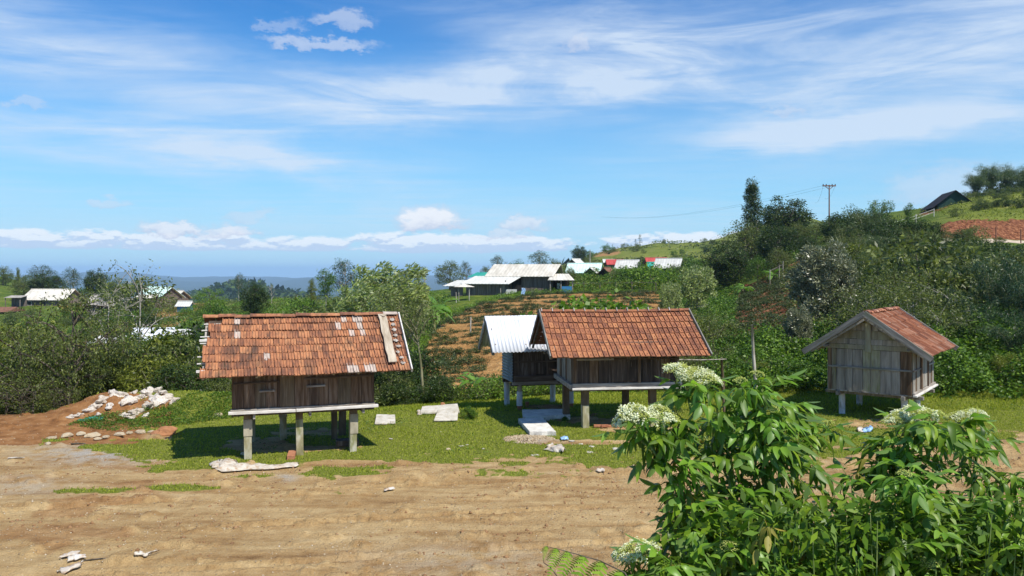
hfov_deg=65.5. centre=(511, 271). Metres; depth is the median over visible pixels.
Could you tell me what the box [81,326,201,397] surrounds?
bush
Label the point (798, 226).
tree
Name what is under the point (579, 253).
tree
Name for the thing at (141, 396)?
sack
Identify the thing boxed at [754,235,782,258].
tree
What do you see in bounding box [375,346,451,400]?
bush
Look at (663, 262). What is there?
village house
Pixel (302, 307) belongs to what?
bush
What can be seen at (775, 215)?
tree
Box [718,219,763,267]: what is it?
tree
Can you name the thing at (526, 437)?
rubble patch
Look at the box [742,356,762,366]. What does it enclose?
bush
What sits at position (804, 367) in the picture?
bush
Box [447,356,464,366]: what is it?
tea bush
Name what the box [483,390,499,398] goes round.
bush
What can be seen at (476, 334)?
tea bush
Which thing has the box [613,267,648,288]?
bush
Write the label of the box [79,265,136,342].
tree
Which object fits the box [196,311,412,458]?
raised granary
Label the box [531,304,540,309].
tea bush
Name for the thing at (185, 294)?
village house
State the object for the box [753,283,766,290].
tea bush
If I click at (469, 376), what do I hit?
banana plant
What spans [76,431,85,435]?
stone
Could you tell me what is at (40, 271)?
tree
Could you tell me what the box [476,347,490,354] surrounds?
tea bush
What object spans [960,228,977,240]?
bamboo clump
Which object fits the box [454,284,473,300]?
shelter
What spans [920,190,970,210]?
barn
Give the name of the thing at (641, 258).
bush
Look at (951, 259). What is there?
bush
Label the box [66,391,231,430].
grass
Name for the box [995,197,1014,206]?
bush
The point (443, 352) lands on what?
tea bush
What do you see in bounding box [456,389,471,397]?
bush
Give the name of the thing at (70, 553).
plastic sheet
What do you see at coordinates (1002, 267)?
bush
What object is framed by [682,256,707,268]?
bush
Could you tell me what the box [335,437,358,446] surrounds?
board stack
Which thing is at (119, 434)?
stone
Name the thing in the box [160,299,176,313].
bush
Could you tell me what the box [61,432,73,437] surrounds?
stone
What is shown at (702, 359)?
drying pole
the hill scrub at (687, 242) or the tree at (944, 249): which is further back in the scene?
the hill scrub at (687, 242)
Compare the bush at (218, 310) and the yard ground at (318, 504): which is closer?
the yard ground at (318, 504)
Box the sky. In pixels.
[0,0,1023,278]
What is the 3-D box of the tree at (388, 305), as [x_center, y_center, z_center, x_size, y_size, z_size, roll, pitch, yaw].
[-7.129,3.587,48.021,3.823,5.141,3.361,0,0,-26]
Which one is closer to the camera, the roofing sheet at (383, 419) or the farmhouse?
the roofing sheet at (383, 419)
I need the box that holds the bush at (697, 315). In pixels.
[680,299,734,344]
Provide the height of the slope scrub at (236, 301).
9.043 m
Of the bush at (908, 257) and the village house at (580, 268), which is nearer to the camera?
the bush at (908, 257)
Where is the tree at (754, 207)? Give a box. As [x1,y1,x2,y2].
[736,176,766,257]
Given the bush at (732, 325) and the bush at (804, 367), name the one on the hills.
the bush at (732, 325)
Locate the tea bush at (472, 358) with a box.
[463,355,478,362]
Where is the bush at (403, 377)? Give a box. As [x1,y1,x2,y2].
[374,371,418,405]
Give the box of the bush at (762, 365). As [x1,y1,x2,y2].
[747,361,774,379]
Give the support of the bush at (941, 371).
on the yard ground at (318, 504)
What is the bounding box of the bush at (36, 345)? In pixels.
[0,326,80,402]
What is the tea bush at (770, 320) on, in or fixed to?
on the hills
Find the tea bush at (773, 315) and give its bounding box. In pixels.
[759,312,783,320]
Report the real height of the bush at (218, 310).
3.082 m
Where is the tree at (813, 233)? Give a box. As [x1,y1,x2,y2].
[799,221,829,244]
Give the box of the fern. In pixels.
[542,546,626,575]
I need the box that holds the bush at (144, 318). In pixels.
[134,307,163,326]
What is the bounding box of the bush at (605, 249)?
[600,245,609,251]
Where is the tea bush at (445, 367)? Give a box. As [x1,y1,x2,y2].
[438,361,453,371]
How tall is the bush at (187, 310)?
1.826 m
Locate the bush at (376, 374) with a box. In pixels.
[374,351,427,401]
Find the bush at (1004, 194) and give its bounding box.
[998,192,1012,199]
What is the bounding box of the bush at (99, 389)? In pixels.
[28,358,139,413]
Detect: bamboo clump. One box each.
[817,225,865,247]
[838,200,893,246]
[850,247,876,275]
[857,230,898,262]
[877,254,891,271]
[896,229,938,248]
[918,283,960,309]
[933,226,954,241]
[943,255,1023,314]
[945,292,1016,348]
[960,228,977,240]
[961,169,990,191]
[969,250,1023,321]
[971,308,1023,355]
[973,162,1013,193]
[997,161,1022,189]
[1014,164,1023,187]
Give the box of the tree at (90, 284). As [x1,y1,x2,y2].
[81,267,110,296]
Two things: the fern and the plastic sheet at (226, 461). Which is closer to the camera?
the fern
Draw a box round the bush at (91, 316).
[83,310,99,321]
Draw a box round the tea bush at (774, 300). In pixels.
[770,296,780,302]
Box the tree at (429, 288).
[396,282,430,341]
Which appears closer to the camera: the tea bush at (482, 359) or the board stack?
the board stack
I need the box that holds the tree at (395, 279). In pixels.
[350,260,431,331]
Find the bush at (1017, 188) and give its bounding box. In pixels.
[1013,186,1023,192]
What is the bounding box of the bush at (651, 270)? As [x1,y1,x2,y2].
[625,261,675,288]
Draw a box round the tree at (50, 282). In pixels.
[24,271,68,290]
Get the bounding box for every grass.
[6,382,1023,493]
[66,391,231,430]
[411,285,651,365]
[910,191,1023,222]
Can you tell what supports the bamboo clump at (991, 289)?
on the hills
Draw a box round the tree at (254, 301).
[239,281,271,313]
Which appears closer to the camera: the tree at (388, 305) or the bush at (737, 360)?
the bush at (737, 360)
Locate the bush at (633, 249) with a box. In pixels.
[628,244,642,251]
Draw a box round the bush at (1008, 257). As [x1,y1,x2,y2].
[994,249,1023,266]
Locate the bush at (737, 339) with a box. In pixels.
[707,328,755,358]
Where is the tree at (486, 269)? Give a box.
[479,265,490,271]
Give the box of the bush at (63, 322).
[62,316,72,325]
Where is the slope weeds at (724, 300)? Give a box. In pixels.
[665,284,740,347]
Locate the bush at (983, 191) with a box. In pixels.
[968,188,994,195]
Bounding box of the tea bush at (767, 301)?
[758,298,774,307]
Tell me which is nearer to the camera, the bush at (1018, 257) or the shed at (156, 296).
the bush at (1018, 257)
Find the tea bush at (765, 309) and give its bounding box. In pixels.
[753,305,773,311]
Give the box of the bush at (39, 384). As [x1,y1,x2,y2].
[0,369,72,413]
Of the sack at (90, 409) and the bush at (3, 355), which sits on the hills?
the bush at (3, 355)
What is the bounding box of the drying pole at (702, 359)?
[679,359,726,359]
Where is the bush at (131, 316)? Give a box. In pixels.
[123,309,150,327]
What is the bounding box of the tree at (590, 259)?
[583,255,598,262]
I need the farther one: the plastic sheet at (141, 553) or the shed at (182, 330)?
the shed at (182, 330)
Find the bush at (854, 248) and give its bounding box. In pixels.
[842,241,894,266]
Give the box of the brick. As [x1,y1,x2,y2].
[287,450,295,459]
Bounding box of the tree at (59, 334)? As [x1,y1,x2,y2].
[2,286,143,403]
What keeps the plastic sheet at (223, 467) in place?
on the yard ground at (318, 504)
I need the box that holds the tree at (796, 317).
[781,304,814,355]
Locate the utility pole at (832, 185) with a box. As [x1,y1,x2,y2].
[822,184,835,225]
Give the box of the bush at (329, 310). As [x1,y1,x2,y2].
[281,293,347,313]
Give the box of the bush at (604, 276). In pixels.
[599,272,616,280]
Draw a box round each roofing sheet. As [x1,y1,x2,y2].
[375,414,394,424]
[420,404,459,413]
[434,407,457,420]
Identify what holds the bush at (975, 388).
on the yard ground at (318, 504)
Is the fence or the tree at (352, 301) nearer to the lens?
the tree at (352, 301)
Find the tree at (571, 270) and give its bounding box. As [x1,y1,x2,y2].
[565,265,576,282]
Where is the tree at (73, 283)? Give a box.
[62,267,82,288]
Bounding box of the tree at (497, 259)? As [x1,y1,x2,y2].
[490,254,505,265]
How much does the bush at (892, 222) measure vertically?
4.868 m
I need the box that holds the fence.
[995,227,1021,242]
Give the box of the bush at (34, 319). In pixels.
[18,314,49,328]
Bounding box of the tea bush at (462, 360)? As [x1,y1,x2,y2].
[455,356,470,364]
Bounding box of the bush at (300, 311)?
[271,304,309,313]
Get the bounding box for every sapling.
[866,200,880,214]
[877,200,895,223]
[903,202,914,221]
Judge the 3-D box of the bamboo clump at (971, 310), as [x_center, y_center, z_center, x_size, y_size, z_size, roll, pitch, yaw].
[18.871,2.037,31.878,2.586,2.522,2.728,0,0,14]
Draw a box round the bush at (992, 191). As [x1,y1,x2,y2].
[984,189,996,195]
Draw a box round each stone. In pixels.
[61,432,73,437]
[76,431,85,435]
[84,432,100,437]
[114,432,125,435]
[135,430,145,433]
[150,426,177,435]
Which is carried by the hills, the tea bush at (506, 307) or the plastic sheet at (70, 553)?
the tea bush at (506, 307)
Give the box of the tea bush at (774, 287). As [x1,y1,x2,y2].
[768,283,779,291]
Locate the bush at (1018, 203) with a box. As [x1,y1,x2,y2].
[1011,197,1023,207]
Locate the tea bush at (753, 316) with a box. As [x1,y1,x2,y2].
[747,311,767,320]
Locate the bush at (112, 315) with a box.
[99,307,123,322]
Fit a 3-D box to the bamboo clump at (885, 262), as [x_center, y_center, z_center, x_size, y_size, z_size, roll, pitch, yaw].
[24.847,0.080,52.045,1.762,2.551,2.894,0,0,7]
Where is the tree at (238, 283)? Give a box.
[233,274,245,299]
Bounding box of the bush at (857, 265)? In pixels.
[817,253,871,288]
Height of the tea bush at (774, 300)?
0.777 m
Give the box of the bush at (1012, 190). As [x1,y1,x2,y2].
[1007,187,1016,193]
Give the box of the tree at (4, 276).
[0,266,13,285]
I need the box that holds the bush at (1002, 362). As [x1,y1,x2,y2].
[988,352,1023,380]
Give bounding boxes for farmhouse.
[443,264,574,296]
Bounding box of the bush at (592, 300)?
[533,299,599,314]
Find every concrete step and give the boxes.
[518,417,555,435]
[522,409,569,420]
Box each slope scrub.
[0,294,446,369]
[143,290,450,347]
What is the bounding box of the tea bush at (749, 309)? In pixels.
[744,305,758,313]
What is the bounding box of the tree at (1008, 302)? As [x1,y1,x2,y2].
[982,279,1019,315]
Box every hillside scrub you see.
[762,238,1023,357]
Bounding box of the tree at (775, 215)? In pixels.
[756,195,817,247]
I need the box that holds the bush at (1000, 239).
[993,236,1007,242]
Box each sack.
[66,414,76,417]
[82,406,96,412]
[88,402,102,408]
[95,395,108,402]
[105,402,113,409]
[108,390,128,396]
[118,395,138,406]
[120,412,130,416]
[128,408,143,414]
[134,394,147,398]
[140,386,153,395]
[142,401,153,408]
[148,393,158,400]
[151,395,167,406]
[153,387,162,392]
[158,390,167,394]
[162,393,173,400]
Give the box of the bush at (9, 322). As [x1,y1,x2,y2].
[3,316,17,324]
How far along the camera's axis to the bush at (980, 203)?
108.59 m
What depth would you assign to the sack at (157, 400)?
21.60 m
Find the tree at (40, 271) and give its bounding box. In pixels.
[23,264,57,278]
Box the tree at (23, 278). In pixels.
[11,274,33,286]
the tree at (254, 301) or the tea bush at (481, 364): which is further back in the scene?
the tree at (254, 301)
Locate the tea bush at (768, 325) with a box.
[758,320,778,335]
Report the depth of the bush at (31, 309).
135.53 m
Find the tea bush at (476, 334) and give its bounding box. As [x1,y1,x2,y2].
[470,329,480,335]
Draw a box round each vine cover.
[701,299,1023,399]
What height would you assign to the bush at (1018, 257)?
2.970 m
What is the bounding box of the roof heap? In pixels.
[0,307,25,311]
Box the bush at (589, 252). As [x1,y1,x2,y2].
[585,251,595,256]
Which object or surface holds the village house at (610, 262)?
on the hills
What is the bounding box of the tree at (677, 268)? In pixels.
[672,263,686,275]
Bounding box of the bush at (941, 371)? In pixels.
[934,366,964,392]
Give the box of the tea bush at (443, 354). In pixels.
[433,351,446,361]
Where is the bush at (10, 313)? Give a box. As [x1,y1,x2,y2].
[3,310,18,318]
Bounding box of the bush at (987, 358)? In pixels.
[967,349,998,372]
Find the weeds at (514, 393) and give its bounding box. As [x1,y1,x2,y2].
[391,346,765,404]
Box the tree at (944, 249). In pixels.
[931,237,960,260]
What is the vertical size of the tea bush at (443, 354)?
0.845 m
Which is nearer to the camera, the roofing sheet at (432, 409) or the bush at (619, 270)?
the roofing sheet at (432, 409)
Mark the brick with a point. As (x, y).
(291, 454)
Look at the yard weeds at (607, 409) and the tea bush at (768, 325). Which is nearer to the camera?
the yard weeds at (607, 409)
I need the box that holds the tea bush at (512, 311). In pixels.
[509,309,519,314]
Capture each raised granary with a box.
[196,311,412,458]
[478,315,573,409]
[529,307,712,427]
[802,306,958,415]
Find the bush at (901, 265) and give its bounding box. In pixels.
[887,255,944,281]
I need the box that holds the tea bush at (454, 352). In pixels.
[442,347,463,353]
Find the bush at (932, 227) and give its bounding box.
[900,215,945,244]
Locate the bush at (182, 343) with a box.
[130,330,231,390]
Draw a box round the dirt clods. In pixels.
[3,441,1023,575]
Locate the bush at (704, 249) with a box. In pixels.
[699,245,714,251]
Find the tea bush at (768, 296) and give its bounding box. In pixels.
[765,293,778,298]
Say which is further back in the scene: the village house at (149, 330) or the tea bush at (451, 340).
the village house at (149, 330)
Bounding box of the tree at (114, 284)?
[95,277,131,302]
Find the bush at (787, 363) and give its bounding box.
[769,357,803,387]
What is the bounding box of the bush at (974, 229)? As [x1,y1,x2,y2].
[956,224,992,241]
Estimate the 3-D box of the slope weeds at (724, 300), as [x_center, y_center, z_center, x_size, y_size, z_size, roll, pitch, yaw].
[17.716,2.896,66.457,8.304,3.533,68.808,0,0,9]
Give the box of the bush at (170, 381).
[145,361,231,391]
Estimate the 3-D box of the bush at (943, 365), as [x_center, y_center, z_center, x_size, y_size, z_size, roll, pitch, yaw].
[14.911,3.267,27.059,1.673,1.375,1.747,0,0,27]
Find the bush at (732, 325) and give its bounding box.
[693,314,750,364]
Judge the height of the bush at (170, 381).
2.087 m
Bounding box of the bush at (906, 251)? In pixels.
[894,245,920,261]
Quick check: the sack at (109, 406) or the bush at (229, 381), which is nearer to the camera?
the sack at (109, 406)
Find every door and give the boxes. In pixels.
[280,373,293,406]
[295,375,309,405]
[512,279,520,291]
[611,357,635,381]
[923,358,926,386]
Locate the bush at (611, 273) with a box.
[604,270,628,281]
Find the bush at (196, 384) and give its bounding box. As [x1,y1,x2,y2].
[169,358,231,392]
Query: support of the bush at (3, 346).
on the hills
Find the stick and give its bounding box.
[81,558,105,560]
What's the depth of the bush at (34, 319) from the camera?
119.26 m
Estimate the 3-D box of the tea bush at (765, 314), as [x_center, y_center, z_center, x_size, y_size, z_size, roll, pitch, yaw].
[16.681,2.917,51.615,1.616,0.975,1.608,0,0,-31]
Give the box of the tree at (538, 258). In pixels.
[527,250,552,263]
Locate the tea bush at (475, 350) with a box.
[468,347,483,354]
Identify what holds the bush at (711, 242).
on the hills
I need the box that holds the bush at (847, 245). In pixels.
[835,231,891,251]
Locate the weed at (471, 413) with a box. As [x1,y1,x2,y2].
[459,405,478,419]
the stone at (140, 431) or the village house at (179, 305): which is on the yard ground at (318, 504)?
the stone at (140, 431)
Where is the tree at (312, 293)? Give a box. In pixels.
[304,279,319,301]
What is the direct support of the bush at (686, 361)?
on the hills
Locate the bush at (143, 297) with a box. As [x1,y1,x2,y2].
[95,275,179,313]
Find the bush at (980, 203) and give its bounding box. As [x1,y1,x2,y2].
[972,200,988,209]
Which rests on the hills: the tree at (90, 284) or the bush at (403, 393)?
the tree at (90, 284)
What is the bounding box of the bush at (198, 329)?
[106,316,204,388]
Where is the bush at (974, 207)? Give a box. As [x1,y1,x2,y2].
[969,203,981,210]
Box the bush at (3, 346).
[0,316,89,371]
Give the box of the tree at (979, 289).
[963,279,997,302]
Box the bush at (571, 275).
[563,271,580,281]
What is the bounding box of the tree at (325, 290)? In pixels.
[315,269,336,305]
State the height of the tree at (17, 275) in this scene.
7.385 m
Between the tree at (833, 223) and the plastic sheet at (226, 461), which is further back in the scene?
the tree at (833, 223)
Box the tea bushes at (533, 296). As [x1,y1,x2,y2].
[462,288,661,311]
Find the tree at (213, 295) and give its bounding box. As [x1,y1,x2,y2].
[189,288,227,314]
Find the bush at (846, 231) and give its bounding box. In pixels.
[833,221,884,240]
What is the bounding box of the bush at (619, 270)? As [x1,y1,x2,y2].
[606,265,632,277]
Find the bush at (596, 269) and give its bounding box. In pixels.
[581,267,599,276]
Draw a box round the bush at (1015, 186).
[993,175,1023,190]
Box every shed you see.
[4,295,27,306]
[134,294,159,310]
[173,329,192,335]
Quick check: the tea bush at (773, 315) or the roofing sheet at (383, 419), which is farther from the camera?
the tea bush at (773, 315)
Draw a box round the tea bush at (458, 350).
[452,346,464,353]
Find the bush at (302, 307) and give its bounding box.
[286,296,323,313]
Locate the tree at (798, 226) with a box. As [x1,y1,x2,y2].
[784,221,808,241]
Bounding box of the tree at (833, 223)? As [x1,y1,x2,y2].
[820,205,873,243]
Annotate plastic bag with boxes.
[862,425,872,431]
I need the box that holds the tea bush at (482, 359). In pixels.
[477,358,489,363]
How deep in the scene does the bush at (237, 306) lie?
106.20 m
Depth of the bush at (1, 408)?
24.80 m
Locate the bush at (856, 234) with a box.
[840,228,873,242]
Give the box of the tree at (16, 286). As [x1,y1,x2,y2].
[5,278,33,294]
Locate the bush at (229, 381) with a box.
[200,378,231,391]
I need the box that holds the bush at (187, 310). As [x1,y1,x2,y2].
[176,307,195,315]
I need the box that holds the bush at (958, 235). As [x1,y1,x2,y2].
[947,228,973,240]
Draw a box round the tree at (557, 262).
[551,259,565,270]
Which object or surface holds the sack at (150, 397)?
on the yard ground at (318, 504)
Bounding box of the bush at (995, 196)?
[990,191,1003,197]
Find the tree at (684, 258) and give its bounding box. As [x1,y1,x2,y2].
[682,255,690,268]
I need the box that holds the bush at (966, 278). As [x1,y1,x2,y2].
[944,262,1002,307]
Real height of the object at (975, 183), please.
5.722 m
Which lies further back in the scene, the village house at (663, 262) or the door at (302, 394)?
the village house at (663, 262)
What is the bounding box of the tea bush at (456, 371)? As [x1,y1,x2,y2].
[450,366,468,373]
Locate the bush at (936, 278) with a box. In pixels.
[888,264,974,309]
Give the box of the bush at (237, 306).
[227,305,242,312]
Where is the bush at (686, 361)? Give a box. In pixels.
[679,356,704,384]
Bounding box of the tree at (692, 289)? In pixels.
[679,264,717,310]
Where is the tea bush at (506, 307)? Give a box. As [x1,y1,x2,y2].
[502,303,515,310]
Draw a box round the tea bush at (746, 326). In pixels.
[734,319,753,329]
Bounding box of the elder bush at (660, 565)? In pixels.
[611,533,723,575]
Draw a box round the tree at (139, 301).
[94,259,177,345]
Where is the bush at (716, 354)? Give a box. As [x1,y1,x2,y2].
[682,339,740,368]
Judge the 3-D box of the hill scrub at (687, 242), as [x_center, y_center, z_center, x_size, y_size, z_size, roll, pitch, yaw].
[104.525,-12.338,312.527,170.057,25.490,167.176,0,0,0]
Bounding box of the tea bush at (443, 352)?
[434,350,453,356]
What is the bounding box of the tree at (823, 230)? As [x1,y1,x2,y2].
[816,214,842,242]
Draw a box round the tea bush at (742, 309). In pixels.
[731,305,747,311]
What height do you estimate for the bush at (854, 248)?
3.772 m
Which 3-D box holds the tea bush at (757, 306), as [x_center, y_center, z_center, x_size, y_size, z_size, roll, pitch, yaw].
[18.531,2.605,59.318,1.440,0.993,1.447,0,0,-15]
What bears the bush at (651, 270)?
on the hills
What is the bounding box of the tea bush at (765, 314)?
[757,310,777,319]
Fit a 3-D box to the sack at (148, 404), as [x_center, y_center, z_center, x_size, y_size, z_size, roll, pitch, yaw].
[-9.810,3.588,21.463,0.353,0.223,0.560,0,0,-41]
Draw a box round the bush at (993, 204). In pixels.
[989,200,1000,206]
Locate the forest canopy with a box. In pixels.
[83,257,569,302]
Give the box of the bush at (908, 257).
[883,245,945,273]
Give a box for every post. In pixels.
[720,358,724,411]
[751,325,757,388]
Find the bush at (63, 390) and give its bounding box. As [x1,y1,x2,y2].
[32,382,85,411]
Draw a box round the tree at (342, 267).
[329,257,356,294]
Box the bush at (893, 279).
[852,264,938,313]
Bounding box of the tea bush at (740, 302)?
[735,300,748,306]
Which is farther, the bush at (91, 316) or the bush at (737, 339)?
the bush at (91, 316)
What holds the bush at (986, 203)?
on the hills
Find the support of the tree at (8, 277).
on the hills
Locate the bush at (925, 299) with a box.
[855,274,978,336]
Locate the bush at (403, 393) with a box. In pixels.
[379,382,424,406]
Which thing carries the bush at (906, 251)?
on the hills
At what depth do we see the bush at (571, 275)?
124.74 m
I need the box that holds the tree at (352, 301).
[331,282,400,312]
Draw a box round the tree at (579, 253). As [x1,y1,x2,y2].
[571,245,586,260]
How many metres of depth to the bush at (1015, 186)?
153.86 m
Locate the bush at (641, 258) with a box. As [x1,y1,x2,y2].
[635,256,644,264]
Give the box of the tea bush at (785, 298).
[779,296,794,303]
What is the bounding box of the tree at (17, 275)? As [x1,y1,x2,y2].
[13,268,21,290]
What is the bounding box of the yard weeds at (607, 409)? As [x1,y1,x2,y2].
[242,389,1023,452]
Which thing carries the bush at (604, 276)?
on the hills
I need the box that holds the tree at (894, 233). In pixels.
[859,220,909,255]
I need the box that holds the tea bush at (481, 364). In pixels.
[470,361,486,367]
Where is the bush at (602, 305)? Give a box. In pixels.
[520,288,651,314]
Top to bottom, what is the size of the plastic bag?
0.130 m
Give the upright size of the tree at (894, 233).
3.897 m
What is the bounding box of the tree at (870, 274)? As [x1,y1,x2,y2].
[853,263,892,292]
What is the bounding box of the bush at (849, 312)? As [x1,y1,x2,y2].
[826,274,925,326]
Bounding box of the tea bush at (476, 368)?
[470,366,486,371]
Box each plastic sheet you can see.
[57,561,82,573]
[59,550,79,557]
[67,554,85,561]
[134,550,158,556]
[209,458,237,467]
[215,462,298,471]
[543,443,565,452]
[595,468,604,471]
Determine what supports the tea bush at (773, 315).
on the hills
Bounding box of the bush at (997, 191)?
[980,183,1010,193]
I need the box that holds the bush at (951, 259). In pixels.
[852,227,991,301]
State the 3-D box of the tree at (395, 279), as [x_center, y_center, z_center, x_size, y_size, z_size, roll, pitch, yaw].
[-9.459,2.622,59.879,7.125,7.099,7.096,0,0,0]
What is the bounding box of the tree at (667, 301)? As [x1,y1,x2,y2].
[657,281,682,308]
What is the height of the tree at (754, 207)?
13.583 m
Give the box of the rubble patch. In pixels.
[503,434,554,443]
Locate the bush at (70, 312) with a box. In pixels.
[60,303,85,317]
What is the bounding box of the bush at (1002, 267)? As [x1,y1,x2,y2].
[989,259,1023,279]
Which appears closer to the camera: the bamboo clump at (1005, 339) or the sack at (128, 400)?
the sack at (128, 400)
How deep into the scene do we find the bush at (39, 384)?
22.61 m
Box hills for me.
[0,193,1023,399]
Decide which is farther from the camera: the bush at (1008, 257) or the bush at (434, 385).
the bush at (1008, 257)
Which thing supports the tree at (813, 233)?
on the hills
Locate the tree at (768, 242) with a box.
[753,221,804,264]
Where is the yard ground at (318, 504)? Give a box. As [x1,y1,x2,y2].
[0,378,1023,575]
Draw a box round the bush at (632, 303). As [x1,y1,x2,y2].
[553,293,647,309]
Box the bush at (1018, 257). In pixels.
[986,247,1023,266]
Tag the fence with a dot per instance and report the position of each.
(996, 234)
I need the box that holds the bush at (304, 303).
[280,296,321,312]
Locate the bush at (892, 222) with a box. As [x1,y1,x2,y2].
[858,211,926,246]
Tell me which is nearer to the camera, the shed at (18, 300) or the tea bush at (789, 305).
the tea bush at (789, 305)
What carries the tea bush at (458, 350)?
on the hills
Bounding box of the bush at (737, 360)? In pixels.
[708,351,751,383]
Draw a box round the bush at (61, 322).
[55,319,68,326]
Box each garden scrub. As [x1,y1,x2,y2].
[557,230,825,291]
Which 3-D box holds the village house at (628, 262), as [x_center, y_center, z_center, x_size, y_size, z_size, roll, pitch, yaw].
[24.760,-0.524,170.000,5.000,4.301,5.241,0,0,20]
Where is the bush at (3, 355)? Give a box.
[0,334,67,414]
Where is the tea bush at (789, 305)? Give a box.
[777,302,797,310]
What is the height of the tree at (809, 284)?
5.199 m
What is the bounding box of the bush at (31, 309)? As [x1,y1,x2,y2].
[15,308,44,319]
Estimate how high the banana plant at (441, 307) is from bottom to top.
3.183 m
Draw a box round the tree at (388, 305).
[371,289,424,351]
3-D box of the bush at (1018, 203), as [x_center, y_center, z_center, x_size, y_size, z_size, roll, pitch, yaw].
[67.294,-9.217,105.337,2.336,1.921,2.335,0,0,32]
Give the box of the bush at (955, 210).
[946,207,965,216]
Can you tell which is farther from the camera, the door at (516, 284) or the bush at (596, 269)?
the bush at (596, 269)
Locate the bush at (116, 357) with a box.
[51,337,179,404]
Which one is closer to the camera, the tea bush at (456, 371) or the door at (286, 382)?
the door at (286, 382)
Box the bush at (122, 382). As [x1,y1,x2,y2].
[111,351,193,391]
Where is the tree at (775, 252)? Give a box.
[764,246,794,273]
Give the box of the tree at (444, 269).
[432,260,465,289]
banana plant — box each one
[426,309,454,331]
[428,295,457,327]
[459,372,478,386]
[471,377,500,398]
[733,283,754,293]
[762,269,780,279]
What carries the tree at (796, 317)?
on the hills
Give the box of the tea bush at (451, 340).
[445,337,458,344]
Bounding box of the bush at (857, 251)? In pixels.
[846,243,882,265]
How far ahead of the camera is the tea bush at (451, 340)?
57.56 m
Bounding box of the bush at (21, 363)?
[0,317,80,413]
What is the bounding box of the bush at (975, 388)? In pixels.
[949,369,989,392]
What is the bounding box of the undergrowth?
[646,481,1023,575]
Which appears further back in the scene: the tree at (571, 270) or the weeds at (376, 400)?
the tree at (571, 270)
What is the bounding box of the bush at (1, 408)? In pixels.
[0,361,62,414]
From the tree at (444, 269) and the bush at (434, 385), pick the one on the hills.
the tree at (444, 269)
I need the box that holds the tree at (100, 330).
[47,319,151,391]
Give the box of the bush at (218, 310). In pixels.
[199,300,230,318]
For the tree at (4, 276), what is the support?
on the hills
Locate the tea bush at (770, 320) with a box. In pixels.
[762,316,781,323]
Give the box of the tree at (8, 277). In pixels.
[0,272,13,284]
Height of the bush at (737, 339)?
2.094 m
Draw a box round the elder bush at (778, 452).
[590,362,865,575]
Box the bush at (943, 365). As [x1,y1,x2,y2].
[935,350,976,379]
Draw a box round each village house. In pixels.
[25,289,82,305]
[82,295,123,315]
[107,298,138,314]
[130,327,174,342]
[139,286,185,307]
[174,301,193,311]
[177,290,192,300]
[565,258,583,266]
[565,263,602,274]
[583,267,597,275]
[597,267,612,277]
[605,259,621,269]
[614,259,639,268]
[644,257,666,264]
[654,258,683,271]
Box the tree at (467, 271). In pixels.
[461,261,471,279]
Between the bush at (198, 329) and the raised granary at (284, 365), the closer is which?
the raised granary at (284, 365)
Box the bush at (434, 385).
[413,375,459,402]
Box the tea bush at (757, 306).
[753,301,767,308]
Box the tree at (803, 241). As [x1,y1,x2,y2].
[792,234,821,258]
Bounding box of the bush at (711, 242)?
[708,238,718,244]
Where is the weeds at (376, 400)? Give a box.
[0,385,402,414]
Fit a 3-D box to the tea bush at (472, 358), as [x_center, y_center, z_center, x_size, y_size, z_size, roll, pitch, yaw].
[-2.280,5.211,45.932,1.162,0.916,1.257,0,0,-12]
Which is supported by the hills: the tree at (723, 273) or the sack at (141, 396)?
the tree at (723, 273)
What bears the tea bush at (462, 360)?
on the hills
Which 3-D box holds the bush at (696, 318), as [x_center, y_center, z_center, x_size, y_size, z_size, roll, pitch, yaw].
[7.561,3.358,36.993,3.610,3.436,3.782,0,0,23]
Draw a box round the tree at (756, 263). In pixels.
[744,255,769,283]
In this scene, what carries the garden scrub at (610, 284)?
on the hills
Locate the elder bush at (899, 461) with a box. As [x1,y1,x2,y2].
[800,399,1023,575]
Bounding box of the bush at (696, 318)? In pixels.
[662,308,712,336]
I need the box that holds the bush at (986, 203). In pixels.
[980,201,993,208]
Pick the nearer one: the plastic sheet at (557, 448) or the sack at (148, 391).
the plastic sheet at (557, 448)
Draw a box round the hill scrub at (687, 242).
[564,220,827,265]
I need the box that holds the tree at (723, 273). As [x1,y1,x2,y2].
[699,241,754,289]
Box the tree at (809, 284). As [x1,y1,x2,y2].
[784,237,862,331]
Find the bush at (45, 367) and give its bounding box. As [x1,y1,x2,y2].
[0,350,118,413]
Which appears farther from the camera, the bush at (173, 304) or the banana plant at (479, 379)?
the bush at (173, 304)
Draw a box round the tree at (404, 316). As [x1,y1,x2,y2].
[390,292,452,402]
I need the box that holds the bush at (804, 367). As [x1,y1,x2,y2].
[785,358,826,389]
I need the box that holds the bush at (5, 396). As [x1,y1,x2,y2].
[0,364,71,414]
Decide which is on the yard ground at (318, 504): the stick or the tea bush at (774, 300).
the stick

